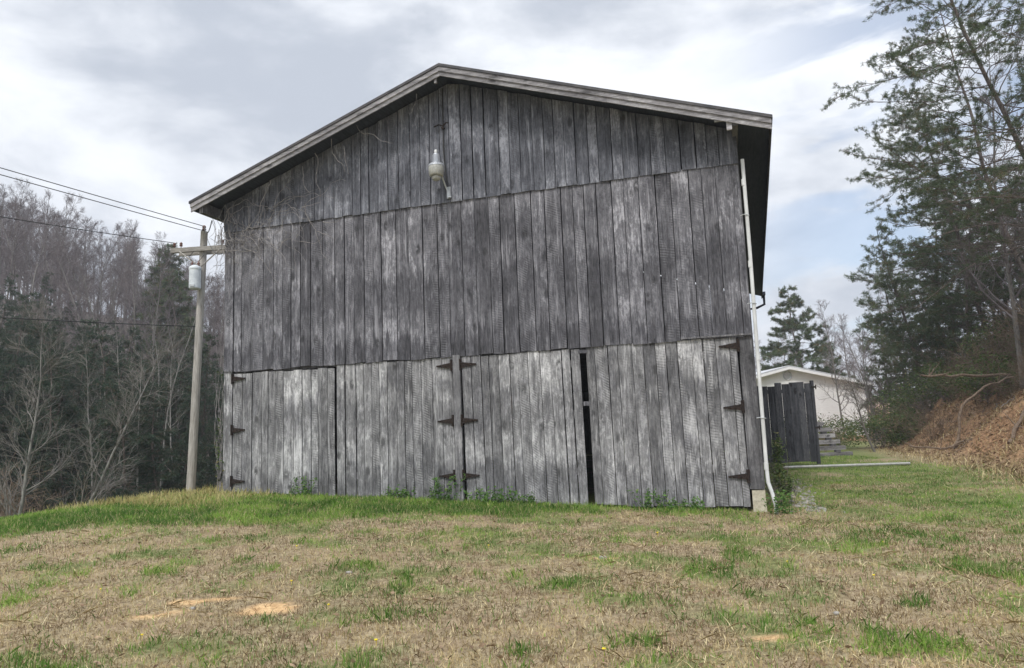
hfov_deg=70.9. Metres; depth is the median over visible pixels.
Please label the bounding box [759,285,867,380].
pine tree
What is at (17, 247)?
bare tree
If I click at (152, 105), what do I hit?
sky
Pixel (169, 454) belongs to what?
evergreen tree
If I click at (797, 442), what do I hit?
plank gate
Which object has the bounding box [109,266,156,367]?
bare tree
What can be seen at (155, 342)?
young bare tree
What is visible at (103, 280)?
bare tree
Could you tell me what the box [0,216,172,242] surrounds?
power line
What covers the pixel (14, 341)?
evergreen tree
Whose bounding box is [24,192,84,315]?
bare tree
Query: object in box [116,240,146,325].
bare tree
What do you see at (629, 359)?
door
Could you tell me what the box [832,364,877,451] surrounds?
leaning sapling
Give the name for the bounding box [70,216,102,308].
bare tree
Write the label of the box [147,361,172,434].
evergreen tree
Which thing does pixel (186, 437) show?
evergreen tree
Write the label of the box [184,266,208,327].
bare tree
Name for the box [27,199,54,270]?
bare tree
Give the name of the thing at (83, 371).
evergreen tree
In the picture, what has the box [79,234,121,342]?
bare tree
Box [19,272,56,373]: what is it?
evergreen tree
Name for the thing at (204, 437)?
evergreen tree
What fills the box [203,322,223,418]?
bare tree
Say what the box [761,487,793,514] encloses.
weed
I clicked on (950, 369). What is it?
bare shrub
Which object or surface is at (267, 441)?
door
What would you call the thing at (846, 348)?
bare tree
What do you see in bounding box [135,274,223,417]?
evergreen tree
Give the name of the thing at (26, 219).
bare tree
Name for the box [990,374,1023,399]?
bare shrub
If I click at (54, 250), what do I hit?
bare tree
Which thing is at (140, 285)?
bare tree
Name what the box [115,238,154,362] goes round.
bare tree
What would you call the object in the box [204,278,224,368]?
bare tree
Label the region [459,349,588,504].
door
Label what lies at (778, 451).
ivy bush
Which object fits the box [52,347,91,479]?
evergreen tree
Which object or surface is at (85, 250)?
bare tree
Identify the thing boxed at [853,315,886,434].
bare tree
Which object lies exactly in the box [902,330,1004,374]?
bare shrub
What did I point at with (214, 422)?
evergreen tree
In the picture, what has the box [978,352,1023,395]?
bare shrub
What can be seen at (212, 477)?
evergreen tree
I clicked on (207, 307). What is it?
bare tree
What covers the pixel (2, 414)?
evergreen tree
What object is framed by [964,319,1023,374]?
bare shrub
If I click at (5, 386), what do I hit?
evergreen tree
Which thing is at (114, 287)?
bare tree
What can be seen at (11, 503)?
bare shrub
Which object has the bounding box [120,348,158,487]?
young bare tree
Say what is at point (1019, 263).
pine tree
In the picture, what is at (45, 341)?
evergreen tree
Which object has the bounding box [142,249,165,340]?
bare tree
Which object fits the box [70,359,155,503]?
evergreen tree
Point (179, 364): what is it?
young bare tree
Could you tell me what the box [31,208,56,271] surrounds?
bare tree
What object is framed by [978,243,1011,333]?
bare tree
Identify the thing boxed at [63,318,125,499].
evergreen tree
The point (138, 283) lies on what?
bare tree
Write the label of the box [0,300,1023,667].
ground
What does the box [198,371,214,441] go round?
evergreen tree
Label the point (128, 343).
evergreen tree
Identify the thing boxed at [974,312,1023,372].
bare shrub
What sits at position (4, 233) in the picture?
bare tree
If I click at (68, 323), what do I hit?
evergreen tree
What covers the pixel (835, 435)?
bare shrub
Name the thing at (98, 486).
young bare tree
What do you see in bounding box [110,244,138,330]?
bare tree
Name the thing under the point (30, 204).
bare tree
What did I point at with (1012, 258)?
bare tree
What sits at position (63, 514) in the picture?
green grass
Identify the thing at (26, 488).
bare shrub
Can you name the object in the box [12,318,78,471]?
evergreen tree
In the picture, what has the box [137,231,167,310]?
bare tree
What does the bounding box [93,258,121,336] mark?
bare tree
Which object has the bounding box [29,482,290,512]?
straw grass
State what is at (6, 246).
bare tree
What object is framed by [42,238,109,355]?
bare tree
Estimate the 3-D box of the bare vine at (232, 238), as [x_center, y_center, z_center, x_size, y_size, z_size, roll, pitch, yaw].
[-4.295,-2.819,15.359,5.148,3.832,0.331,-4,-8,17]
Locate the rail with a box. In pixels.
[784,462,910,469]
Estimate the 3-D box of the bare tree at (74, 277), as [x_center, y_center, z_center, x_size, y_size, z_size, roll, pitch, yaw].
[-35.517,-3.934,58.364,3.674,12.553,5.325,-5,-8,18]
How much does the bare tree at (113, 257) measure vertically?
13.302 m
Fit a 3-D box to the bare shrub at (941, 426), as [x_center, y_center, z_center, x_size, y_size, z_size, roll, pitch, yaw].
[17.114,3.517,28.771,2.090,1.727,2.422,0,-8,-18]
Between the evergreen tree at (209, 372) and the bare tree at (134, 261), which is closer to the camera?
the evergreen tree at (209, 372)
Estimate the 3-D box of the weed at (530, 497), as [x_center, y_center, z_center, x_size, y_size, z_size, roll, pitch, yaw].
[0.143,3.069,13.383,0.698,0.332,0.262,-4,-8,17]
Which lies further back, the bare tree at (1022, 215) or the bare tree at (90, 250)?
the bare tree at (90, 250)
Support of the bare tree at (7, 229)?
on the ground at (278, 606)
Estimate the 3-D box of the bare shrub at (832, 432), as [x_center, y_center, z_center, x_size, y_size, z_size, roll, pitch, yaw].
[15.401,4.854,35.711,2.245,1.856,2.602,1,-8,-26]
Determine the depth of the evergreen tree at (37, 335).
29.82 m
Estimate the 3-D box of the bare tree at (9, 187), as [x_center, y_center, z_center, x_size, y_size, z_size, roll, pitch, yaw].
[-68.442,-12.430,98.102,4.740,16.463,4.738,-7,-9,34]
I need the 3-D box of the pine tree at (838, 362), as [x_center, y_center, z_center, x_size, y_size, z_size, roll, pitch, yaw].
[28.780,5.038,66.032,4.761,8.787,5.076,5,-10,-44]
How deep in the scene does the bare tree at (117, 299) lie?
86.00 m
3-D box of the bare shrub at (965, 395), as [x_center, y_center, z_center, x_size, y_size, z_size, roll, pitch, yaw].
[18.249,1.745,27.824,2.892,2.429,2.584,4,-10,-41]
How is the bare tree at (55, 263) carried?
on the ground at (278, 606)
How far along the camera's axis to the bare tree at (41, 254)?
54.19 m
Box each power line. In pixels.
[0,167,202,225]
[0,174,203,230]
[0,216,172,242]
[0,317,194,326]
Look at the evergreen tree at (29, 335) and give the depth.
40.74 m
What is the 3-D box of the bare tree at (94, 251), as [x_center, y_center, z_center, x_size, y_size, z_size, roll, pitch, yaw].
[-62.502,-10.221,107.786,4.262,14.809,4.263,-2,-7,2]
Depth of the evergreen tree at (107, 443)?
24.28 m
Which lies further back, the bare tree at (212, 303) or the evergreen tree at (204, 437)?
the bare tree at (212, 303)
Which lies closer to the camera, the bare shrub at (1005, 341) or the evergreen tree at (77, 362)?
the bare shrub at (1005, 341)
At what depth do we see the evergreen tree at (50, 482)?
25.10 m
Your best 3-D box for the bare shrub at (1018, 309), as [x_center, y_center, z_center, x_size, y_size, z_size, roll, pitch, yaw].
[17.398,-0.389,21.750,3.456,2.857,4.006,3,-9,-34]
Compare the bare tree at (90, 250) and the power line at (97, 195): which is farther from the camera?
the bare tree at (90, 250)
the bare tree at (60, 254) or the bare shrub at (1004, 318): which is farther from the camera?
the bare tree at (60, 254)
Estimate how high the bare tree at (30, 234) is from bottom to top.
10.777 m
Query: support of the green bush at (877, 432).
on the ground at (278, 606)
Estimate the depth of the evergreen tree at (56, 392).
25.94 m
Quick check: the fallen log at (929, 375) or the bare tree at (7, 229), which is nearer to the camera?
the fallen log at (929, 375)
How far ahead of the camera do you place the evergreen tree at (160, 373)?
34.62 m
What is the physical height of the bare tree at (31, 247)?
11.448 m
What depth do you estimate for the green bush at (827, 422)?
36.57 m
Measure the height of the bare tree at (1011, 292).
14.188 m
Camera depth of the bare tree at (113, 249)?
116.49 m
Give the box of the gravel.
[765,479,844,511]
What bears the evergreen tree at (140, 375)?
on the ground at (278, 606)
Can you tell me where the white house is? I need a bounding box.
[756,365,872,438]
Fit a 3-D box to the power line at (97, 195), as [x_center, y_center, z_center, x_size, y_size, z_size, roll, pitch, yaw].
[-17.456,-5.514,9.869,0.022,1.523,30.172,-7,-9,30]
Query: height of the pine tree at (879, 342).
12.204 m
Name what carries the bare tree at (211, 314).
on the ground at (278, 606)
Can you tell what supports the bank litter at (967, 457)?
on the ground at (278, 606)
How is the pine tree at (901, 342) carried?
on the ground at (278, 606)
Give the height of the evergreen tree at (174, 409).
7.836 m
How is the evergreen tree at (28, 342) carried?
on the ground at (278, 606)
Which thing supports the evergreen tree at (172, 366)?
on the ground at (278, 606)
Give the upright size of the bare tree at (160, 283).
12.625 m
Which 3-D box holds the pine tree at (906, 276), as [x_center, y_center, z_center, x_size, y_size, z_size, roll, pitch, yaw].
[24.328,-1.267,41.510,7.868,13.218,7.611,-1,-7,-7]
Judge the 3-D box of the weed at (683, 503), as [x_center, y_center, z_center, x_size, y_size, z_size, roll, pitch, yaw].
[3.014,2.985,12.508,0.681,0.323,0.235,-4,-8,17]
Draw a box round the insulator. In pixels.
[434,122,448,129]
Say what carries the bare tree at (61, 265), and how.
on the ground at (278, 606)
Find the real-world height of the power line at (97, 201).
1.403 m
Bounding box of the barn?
[189,63,778,513]
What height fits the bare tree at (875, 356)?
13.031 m
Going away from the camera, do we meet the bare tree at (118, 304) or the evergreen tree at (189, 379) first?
the evergreen tree at (189, 379)
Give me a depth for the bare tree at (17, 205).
101.80 m
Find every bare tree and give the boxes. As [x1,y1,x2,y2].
[0,183,29,290]
[0,187,22,315]
[0,192,43,320]
[0,196,49,335]
[0,197,38,347]
[0,199,15,294]
[0,200,12,272]
[0,201,30,297]
[0,218,18,302]
[0,293,95,517]
[1,177,34,294]
[1,184,25,275]
[1,216,43,323]
[2,211,35,289]
[3,223,27,298]
[6,202,62,312]
[7,202,43,287]
[8,191,32,263]
[8,211,62,354]
[9,189,37,299]
[9,194,43,300]
[13,205,57,313]
[17,204,45,276]
[18,216,33,295]
[20,218,51,318]
[21,209,83,317]
[24,188,72,318]
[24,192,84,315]
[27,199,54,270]
[28,192,52,295]
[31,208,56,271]
[38,207,110,340]
[38,232,77,333]
[40,214,70,304]
[40,252,85,374]
[41,195,82,330]
[41,208,68,310]
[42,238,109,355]
[46,207,84,311]
[47,222,78,316]
[50,227,70,308]
[51,320,190,507]
[57,239,97,344]
[58,220,108,324]
[59,211,95,333]
[62,221,103,338]
[69,259,110,379]
[69,331,108,495]
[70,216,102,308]
[71,241,99,303]
[73,216,94,295]
[73,271,113,437]
[76,218,106,319]
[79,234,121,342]
[83,225,120,326]
[86,227,96,307]
[87,234,103,306]
[88,220,105,313]
[88,221,127,312]
[88,239,113,324]
[91,237,146,344]
[92,230,115,308]
[93,229,139,356]
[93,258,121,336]
[95,244,117,315]
[96,232,124,327]
[100,285,145,486]
[101,224,127,315]
[103,219,138,317]
[105,240,126,318]
[105,253,124,331]
[108,222,159,374]
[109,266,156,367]
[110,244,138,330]
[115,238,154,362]
[115,248,148,331]
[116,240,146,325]
[116,279,136,336]
[117,236,152,340]
[119,242,163,353]
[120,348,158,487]
[121,228,144,292]
[125,262,172,332]
[131,241,182,394]
[135,284,170,481]
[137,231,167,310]
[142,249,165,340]
[153,285,191,378]
[155,319,190,490]
[157,269,210,487]
[165,256,217,348]
[183,273,223,364]
[184,258,197,309]
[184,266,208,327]
[203,276,222,390]
[203,285,223,386]
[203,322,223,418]
[204,273,223,350]
[204,275,223,361]
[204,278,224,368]
[206,276,222,353]
[207,291,223,394]
[208,274,222,334]
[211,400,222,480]
[216,269,224,347]
[776,338,792,362]
[814,299,856,433]
[814,321,849,376]
[821,330,843,373]
[830,323,858,376]
[831,313,887,426]
[835,333,866,398]
[837,325,862,376]
[851,330,874,417]
[852,331,880,409]
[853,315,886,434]
[857,282,901,414]
[866,334,883,385]
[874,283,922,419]
[928,29,1023,389]
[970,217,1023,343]
[978,154,1023,291]
[978,209,1023,312]
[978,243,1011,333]
[980,241,1016,333]
[982,154,1023,314]
[995,187,1023,315]
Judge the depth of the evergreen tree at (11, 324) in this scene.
36.59 m
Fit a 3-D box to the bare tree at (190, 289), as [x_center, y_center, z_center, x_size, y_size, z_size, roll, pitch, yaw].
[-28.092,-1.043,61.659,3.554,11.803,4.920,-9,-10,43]
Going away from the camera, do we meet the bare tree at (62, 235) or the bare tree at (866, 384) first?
the bare tree at (866, 384)
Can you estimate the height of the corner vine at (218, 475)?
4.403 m
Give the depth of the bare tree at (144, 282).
58.93 m
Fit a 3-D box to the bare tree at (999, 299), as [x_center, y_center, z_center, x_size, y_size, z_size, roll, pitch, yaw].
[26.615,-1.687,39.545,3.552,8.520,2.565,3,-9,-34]
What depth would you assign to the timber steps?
28.45 m
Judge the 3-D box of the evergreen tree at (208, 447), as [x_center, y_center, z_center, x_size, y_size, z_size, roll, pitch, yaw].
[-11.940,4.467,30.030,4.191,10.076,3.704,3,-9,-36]
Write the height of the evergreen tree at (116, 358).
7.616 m
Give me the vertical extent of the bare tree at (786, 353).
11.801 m
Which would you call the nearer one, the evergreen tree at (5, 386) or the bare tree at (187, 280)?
the evergreen tree at (5, 386)
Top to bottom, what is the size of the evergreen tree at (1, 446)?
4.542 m
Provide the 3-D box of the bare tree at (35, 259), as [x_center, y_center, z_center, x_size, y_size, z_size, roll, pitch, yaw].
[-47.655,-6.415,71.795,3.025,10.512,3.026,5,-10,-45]
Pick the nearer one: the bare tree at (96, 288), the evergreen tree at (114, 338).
the evergreen tree at (114, 338)
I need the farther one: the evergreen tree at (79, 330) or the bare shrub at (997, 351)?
the evergreen tree at (79, 330)
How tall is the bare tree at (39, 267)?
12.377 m
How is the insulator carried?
attached to the barn
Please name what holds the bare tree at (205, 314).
on the ground at (278, 606)
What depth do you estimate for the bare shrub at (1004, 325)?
26.16 m
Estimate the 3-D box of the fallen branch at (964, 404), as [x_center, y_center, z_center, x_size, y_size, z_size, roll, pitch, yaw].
[16.336,2.409,24.976,2.788,3.088,0.227,-1,-7,-9]
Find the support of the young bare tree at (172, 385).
on the ground at (278, 606)
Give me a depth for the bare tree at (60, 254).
78.82 m
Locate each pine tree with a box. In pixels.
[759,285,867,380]
[814,344,841,370]
[820,0,1023,311]
[844,220,990,424]
[852,258,949,420]
[856,196,1007,402]
[861,334,911,428]
[862,0,1023,281]
[866,87,1023,358]
[900,203,1023,377]
[908,0,1023,262]
[913,163,1023,350]
[983,81,1023,169]
[1001,206,1023,321]
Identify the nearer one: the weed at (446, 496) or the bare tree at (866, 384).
the weed at (446, 496)
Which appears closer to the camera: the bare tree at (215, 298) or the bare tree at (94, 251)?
the bare tree at (215, 298)
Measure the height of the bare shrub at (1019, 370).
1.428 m
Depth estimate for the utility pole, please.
22.06 m
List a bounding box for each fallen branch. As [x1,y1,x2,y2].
[901,435,972,449]
[951,359,1013,448]
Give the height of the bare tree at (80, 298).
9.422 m
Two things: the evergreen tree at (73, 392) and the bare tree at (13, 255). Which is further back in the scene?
the bare tree at (13, 255)
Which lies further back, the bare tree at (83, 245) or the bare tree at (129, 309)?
the bare tree at (83, 245)
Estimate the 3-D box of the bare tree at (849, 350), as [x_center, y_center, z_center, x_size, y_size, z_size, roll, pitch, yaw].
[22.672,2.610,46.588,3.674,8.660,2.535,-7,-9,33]
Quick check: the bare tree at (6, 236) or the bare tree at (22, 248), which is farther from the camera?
the bare tree at (22, 248)
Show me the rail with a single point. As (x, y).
(851, 465)
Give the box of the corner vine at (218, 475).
[212,295,224,490]
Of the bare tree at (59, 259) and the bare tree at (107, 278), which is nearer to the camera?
the bare tree at (59, 259)
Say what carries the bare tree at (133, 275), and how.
on the ground at (278, 606)
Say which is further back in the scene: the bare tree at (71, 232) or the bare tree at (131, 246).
the bare tree at (71, 232)
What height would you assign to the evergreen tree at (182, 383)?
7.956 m
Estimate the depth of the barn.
14.16 m
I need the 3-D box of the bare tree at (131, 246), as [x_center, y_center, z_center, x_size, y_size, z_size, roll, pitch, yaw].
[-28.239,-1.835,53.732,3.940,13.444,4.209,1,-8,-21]
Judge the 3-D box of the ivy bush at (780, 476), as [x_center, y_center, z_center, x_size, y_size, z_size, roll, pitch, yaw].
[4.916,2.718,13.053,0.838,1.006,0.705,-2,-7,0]
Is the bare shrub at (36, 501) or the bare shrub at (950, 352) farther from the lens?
the bare shrub at (950, 352)
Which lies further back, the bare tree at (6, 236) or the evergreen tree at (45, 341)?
the bare tree at (6, 236)
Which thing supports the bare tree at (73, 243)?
on the ground at (278, 606)
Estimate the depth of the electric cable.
14.75 m
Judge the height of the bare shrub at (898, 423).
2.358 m
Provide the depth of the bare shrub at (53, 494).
25.63 m
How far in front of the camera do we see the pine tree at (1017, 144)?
21.23 m
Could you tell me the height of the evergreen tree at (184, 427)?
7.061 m
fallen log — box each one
[920,361,1010,377]
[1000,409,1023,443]
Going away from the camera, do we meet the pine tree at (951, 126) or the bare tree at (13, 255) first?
the pine tree at (951, 126)
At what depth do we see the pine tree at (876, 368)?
56.84 m
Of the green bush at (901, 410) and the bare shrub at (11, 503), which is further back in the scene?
the green bush at (901, 410)
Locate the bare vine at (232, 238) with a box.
[209,94,416,300]
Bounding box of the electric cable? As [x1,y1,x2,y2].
[441,88,447,186]
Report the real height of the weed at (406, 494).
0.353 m
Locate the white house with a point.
(787, 375)
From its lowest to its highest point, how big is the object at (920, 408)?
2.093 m
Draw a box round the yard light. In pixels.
[428,149,451,198]
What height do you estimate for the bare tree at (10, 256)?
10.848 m
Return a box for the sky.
[0,0,1023,395]
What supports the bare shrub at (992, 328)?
on the ground at (278, 606)
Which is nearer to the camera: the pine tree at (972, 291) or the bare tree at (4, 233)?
the pine tree at (972, 291)
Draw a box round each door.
[230,368,335,495]
[337,357,455,500]
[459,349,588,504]
[586,337,750,506]
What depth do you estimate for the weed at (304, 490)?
14.75 m
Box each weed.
[289,476,316,494]
[383,484,415,499]
[428,473,465,500]
[463,486,512,503]
[502,490,537,504]
[628,488,669,509]
[666,496,704,510]
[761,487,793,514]
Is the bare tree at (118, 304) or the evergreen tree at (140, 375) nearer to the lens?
the evergreen tree at (140, 375)
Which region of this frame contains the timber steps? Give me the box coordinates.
[784,422,852,456]
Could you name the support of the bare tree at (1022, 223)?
on the ground at (278, 606)
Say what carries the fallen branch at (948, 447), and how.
on the ground at (278, 606)
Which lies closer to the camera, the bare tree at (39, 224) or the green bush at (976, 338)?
the green bush at (976, 338)
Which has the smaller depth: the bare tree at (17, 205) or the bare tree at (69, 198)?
the bare tree at (69, 198)
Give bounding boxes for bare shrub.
[0,452,91,516]
[0,458,102,515]
[0,487,69,514]
[0,494,35,515]
[19,462,131,511]
[807,416,848,445]
[818,421,847,451]
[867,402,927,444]
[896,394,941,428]
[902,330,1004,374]
[903,403,961,442]
[908,325,1004,372]
[920,357,973,400]
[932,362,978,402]
[937,330,1022,383]
[941,348,1004,405]
[947,334,1023,377]
[962,313,1022,353]
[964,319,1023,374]
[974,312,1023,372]
[975,295,1023,346]
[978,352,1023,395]
[979,301,1023,357]
[984,363,1016,389]
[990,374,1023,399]
[1008,295,1023,324]
[1009,357,1023,382]
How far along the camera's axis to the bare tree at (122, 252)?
89.62 m
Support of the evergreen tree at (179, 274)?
on the ground at (278, 606)
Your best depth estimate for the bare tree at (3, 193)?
60.90 m
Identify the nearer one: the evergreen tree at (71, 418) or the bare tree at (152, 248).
the evergreen tree at (71, 418)
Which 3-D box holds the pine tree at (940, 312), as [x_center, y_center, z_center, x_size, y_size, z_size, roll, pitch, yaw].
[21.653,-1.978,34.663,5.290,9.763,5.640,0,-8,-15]
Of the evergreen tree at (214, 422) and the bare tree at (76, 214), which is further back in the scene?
the bare tree at (76, 214)
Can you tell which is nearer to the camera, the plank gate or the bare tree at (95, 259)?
the plank gate
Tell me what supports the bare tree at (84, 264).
on the ground at (278, 606)
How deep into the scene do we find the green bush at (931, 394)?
35.93 m
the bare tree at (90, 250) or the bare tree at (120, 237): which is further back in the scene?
the bare tree at (90, 250)
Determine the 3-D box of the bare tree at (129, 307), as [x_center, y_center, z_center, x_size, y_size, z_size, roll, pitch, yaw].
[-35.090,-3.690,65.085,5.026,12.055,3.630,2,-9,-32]
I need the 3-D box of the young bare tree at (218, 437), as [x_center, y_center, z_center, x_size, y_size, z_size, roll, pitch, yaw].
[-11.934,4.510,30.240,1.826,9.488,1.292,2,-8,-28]
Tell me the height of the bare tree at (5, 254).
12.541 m
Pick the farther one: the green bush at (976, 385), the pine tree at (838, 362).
the pine tree at (838, 362)
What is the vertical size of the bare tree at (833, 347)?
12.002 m
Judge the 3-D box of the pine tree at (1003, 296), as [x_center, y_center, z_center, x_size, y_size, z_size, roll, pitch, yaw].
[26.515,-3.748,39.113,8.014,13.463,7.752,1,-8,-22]
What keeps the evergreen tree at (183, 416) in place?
on the ground at (278, 606)
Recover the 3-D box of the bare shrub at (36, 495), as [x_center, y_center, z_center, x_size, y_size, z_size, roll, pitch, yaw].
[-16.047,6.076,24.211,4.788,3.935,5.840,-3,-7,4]
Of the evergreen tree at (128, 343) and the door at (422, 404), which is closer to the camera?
the door at (422, 404)
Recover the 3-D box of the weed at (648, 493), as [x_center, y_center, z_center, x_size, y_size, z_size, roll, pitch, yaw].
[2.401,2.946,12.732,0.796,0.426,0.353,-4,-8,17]
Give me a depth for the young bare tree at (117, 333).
27.17 m
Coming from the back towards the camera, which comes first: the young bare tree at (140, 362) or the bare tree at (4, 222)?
the bare tree at (4, 222)
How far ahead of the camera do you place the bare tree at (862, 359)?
97.97 m
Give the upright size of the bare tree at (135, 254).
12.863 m
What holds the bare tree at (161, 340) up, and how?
on the ground at (278, 606)
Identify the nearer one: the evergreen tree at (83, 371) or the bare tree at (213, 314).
the evergreen tree at (83, 371)
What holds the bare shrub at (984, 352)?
on the ground at (278, 606)
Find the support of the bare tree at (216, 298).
on the ground at (278, 606)
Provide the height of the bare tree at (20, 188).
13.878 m
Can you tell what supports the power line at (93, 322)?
attached to the utility pole
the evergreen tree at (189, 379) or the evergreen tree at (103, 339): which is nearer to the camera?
the evergreen tree at (103, 339)
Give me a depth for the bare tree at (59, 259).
80.17 m
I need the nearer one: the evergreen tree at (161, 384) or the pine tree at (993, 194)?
the pine tree at (993, 194)
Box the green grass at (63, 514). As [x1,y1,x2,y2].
[0,452,1023,667]
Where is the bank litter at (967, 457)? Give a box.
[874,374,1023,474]
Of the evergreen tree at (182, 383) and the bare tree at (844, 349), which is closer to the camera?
the evergreen tree at (182, 383)
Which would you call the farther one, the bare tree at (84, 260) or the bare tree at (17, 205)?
the bare tree at (17, 205)
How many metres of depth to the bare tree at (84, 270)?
75.53 m
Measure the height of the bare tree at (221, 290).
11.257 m
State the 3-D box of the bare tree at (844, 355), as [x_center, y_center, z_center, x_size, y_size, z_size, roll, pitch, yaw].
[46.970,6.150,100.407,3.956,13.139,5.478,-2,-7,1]
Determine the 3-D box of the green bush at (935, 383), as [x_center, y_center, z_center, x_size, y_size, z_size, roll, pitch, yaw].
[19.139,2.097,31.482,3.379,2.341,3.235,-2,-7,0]
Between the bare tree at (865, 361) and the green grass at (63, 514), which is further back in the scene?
the bare tree at (865, 361)
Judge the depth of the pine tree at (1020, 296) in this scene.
31.94 m
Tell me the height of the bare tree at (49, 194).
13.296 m
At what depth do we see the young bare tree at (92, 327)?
30.89 m
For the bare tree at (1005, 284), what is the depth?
37.01 m
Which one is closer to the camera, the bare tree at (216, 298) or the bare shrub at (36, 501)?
the bare shrub at (36, 501)
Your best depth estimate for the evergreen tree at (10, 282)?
45.64 m
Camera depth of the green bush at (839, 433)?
34.02 m
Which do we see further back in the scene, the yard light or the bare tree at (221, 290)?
the bare tree at (221, 290)
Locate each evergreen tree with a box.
[0,273,20,366]
[0,291,54,456]
[0,297,48,444]
[0,326,40,492]
[0,339,94,513]
[0,351,29,480]
[0,369,21,486]
[0,415,16,514]
[1,323,82,509]
[1,326,23,374]
[3,380,87,512]
[6,319,39,407]
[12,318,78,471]
[14,380,80,511]
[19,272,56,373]
[27,315,71,402]
[36,415,84,507]
[41,318,144,505]
[41,340,102,499]
[50,301,79,377]
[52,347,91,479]
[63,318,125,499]
[67,325,91,390]
[68,319,101,418]
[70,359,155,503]
[74,352,142,477]
[76,378,161,506]
[93,364,179,489]
[98,325,147,496]
[99,320,124,379]
[102,242,207,384]
[113,343,170,484]
[119,380,197,498]
[124,348,161,433]
[133,375,187,491]
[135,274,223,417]
[140,367,201,469]
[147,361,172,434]
[154,333,223,483]
[155,358,181,428]
[156,351,210,473]
[157,401,206,490]
[158,421,213,495]
[159,388,207,484]
[178,356,223,489]
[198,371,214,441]
[198,388,222,482]
[199,360,223,440]
[204,423,222,489]
[208,386,222,453]
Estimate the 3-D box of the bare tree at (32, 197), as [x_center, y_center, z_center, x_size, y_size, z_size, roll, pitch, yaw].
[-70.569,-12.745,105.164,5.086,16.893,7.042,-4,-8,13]
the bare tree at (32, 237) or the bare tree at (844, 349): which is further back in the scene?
the bare tree at (32, 237)
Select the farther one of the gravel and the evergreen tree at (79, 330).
the evergreen tree at (79, 330)
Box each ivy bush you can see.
[764,432,799,493]
[765,458,804,503]
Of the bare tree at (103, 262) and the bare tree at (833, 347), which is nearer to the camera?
the bare tree at (833, 347)
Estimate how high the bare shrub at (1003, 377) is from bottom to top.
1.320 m
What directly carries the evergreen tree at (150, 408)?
on the ground at (278, 606)
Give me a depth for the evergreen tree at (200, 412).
38.97 m
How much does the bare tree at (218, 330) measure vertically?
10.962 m
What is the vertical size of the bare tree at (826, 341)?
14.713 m
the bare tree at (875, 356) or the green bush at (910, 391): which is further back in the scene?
the bare tree at (875, 356)
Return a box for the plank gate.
[757,380,820,463]
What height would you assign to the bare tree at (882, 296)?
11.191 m
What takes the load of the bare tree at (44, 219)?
on the ground at (278, 606)
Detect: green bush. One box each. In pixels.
[784,412,850,440]
[818,414,881,447]
[836,410,911,448]
[857,407,926,441]
[859,373,937,430]
[872,354,964,415]
[879,355,949,417]
[914,357,980,404]
[942,348,1023,403]
[943,314,1023,369]
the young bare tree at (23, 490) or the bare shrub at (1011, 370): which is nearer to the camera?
the young bare tree at (23, 490)
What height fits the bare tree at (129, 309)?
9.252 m
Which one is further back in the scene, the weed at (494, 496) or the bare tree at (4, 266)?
the bare tree at (4, 266)
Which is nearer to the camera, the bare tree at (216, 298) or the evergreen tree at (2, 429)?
the evergreen tree at (2, 429)
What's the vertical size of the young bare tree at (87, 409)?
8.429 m
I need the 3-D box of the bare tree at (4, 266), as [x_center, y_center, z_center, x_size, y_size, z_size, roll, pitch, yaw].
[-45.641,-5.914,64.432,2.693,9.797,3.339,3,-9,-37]
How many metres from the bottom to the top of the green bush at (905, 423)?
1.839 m
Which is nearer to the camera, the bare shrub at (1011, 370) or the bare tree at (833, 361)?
the bare shrub at (1011, 370)
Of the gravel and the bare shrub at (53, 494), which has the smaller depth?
the gravel
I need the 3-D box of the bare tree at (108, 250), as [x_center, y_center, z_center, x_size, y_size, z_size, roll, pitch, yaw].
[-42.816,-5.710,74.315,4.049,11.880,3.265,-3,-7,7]
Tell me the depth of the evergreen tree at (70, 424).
29.20 m
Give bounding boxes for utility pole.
[170,225,224,491]

